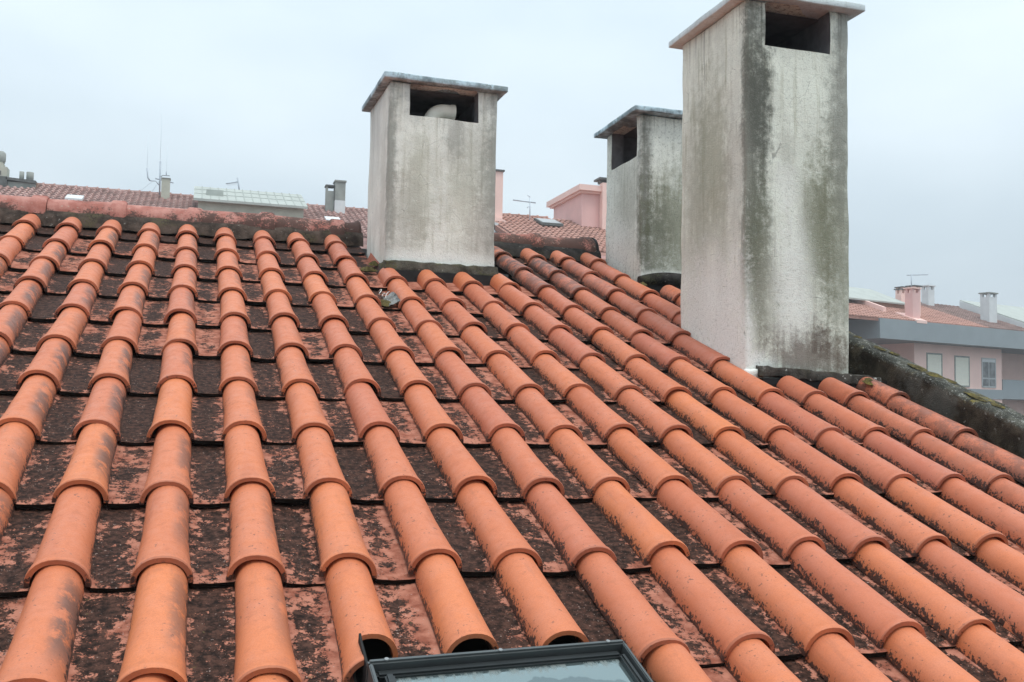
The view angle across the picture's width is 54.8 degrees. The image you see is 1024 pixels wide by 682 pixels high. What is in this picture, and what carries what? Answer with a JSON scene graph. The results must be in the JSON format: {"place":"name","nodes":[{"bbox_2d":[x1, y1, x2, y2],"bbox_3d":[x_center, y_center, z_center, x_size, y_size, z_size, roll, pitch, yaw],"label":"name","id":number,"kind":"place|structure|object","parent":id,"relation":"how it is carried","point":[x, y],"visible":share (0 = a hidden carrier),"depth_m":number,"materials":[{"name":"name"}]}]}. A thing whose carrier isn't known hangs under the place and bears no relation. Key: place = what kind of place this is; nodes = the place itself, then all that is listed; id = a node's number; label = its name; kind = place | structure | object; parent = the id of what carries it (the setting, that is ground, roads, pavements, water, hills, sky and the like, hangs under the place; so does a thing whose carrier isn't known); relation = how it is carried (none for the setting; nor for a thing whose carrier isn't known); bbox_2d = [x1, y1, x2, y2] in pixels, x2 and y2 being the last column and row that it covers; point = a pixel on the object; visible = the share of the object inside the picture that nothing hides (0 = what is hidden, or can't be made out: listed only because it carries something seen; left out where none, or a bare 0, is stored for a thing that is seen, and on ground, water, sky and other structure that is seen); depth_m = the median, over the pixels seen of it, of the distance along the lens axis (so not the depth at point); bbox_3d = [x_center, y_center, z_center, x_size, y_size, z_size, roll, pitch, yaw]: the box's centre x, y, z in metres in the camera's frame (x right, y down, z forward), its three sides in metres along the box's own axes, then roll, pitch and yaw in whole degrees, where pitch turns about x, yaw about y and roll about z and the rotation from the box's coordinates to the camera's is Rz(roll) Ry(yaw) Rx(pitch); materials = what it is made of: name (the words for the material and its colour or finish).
{"place":"outdoors","nodes":[
{"label":"outdoors","id":0,"kind":"place"},
{"bbox_2d":[0,0,1023,306],"label":"sky","id":1,"kind":"structure","parent":0,"point":[267,95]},
{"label":"ground","id":2,"kind":"structure","parent":0,"visible":0},
{"bbox_2d":[0,151,38,188],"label":"neighbour house","id":3,"kind":"structure","parent":2,"relation":"on","point":[29,181],"depth_m":40.36,"materials":[{"name":"grey concrete"}]},
{"bbox_2d":[0,177,367,248],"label":"tiled house","id":4,"kind":"structure","parent":2,"relation":"on","point":[247,201],"depth_m":41.05,"materials":[{"name":"red tile"}]},
{"bbox_2d":[65,194,83,200],"bbox_3d":[-17.359,-5.674,39.213,0.620,0.393,0.750,2,-4,-18],"label":"roof window","id":5,"kind":"structure","parent":4,"relation":"in","point":[70,197],"depth_m":39.06,"materials":[{"name":"white glass"}]},
{"bbox_2d":[142,122,173,194],"bbox_3d":[-15.447,-8.283,42.823,1.584,4.005,0.440,1,-4,7],"label":"mast antenna","id":6,"kind":"object","parent":4,"relation":"on","point":[160,180],"visible":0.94,"depth_m":42.73,"materials":[{"name":"metal"}]},
{"bbox_2d":[324,216,340,219],"bbox_3d":[-7.572,-5.120,41.728,0.620,0.393,0.750,2,-4,-18],"label":"roof window","id":7,"kind":"structure","parent":4,"relation":"in","point":[326,217],"depth_m":41.81,"materials":[{"name":"white glass"}]},
{"bbox_2d":[0,195,1023,681],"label":"roof","id":8,"kind":"structure","parent":2,"relation":"on","point":[252,447],"depth_m":2.87,"materials":[{"name":"tile"}]},
{"bbox_2d":[379,289,399,306],"bbox_3d":[-0.606,-0.217,4.772,0.098,0.045,0.270,2,17,-18],"label":"flashing scrap","id":9,"kind":"object","parent":8,"relation":"on","point":[391,298],"visible":1,"depth_m":4.73,"materials":[{"name":"metal"}]},
{"bbox_2d":[362,71,507,285],"bbox_3d":[-0.446,-0.795,5.644,0.740,1.244,0.756,2,-4,-19],"label":"chimney","id":10,"kind":"object","parent":8,"relation":"on","point":[431,183],"visible":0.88,"depth_m":5.41,"materials":[{"name":"concrete"}]},
{"bbox_2d":[356,633,652,681],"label":"roof window","id":11,"kind":"structure","parent":8,"relation":"attached to","point":[607,660],"depth_m":1.91,"materials":[{"name":"metal"}]},
{"bbox_2d":[594,105,682,292],"bbox_3d":[0.879,-0.726,6.242,0.532,1.314,0.672,2,-4,-17],"label":"chimney","id":12,"kind":"object","parent":8,"relation":"on","point":[644,196],"visible":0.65,"depth_m":5.99,"materials":[{"name":"concrete"}]},
{"bbox_2d":[669,0,886,388],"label":"chimney","id":13,"kind":"object","parent":8,"relation":"on","point":[764,295],"visible":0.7,"depth_m":4.35,"materials":[{"name":"paint"}]},
{"bbox_2d":[848,332,1023,458],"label":"parapet wall","id":14,"kind":"structure","parent":8,"relation":"on","point":[994,422],"depth_m":4.08,"materials":[{"name":"grey concrete"}]},
{"bbox_2d":[494,169,606,260],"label":"pink house","id":15,"kind":"structure","parent":2,"relation":"on","point":[580,210],"depth_m":41.19,"materials":[{"name":"pink paint"}]},
{"bbox_2d":[513,195,535,219],"bbox_3d":[0.517,-5.589,41.121,1.002,1.065,0.093,2,-4,-18],"label":"yagi antenna","id":16,"kind":"object","parent":15,"relation":"on","point":[529,202],"visible":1,"depth_m":41.19,"materials":[{"name":"metal"}]},
{"bbox_2d":[534,218,563,226],"bbox_3d":[1.496,-4.876,40.525,0.950,0.464,1.000,2,-4,-18],"label":"roof window","id":17,"kind":"structure","parent":15,"relation":"in","point":[552,222],"depth_m":40.21,"materials":[{"name":"grey glass"}]},
{"bbox_2d":[849,285,1023,414],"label":"pink house","id":18,"kind":"structure","parent":2,"relation":"on","point":[977,347],"depth_m":58.06,"materials":[{"name":"pink paint"}]},
{"bbox_2d":[907,274,927,286],"bbox_3d":[23.348,-3.380,56.813,1.849,1.086,0.129,3,-4,-30],"label":"chimney aerial","id":19,"kind":"object","parent":18,"relation":"attached to","point":[915,274],"visible":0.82,"depth_m":56.50,"materials":[{"name":"metal"}]},
{"bbox_2d":[926,352,942,375],"bbox_3d":[24.214,1.600,56.683,1.440,1.820,0.130,3,-4,-32],"label":"window","id":20,"kind":"structure","parent":18,"relation":"in","point":[935,360],"depth_m":56.69,"materials":[{"name":"white plastic"}]},
{"bbox_2d":[954,355,969,386],"bbox_3d":[26.418,1.787,58.050,1.440,1.820,0.130,3,-4,-32],"label":"window","id":21,"kind":"structure","parent":18,"relation":"in","point":[961,372],"depth_m":58.03,"materials":[{"name":"white plastic"}]},
{"bbox_2d":[981,358,995,387],"bbox_3d":[28.657,1.917,59.441,1.440,1.780,0.130,3,-4,-32],"label":"window","id":22,"kind":"structure","parent":18,"relation":"in","point":[988,365],"depth_m":59.39,"materials":[{"name":"grey glass"}]}
]}

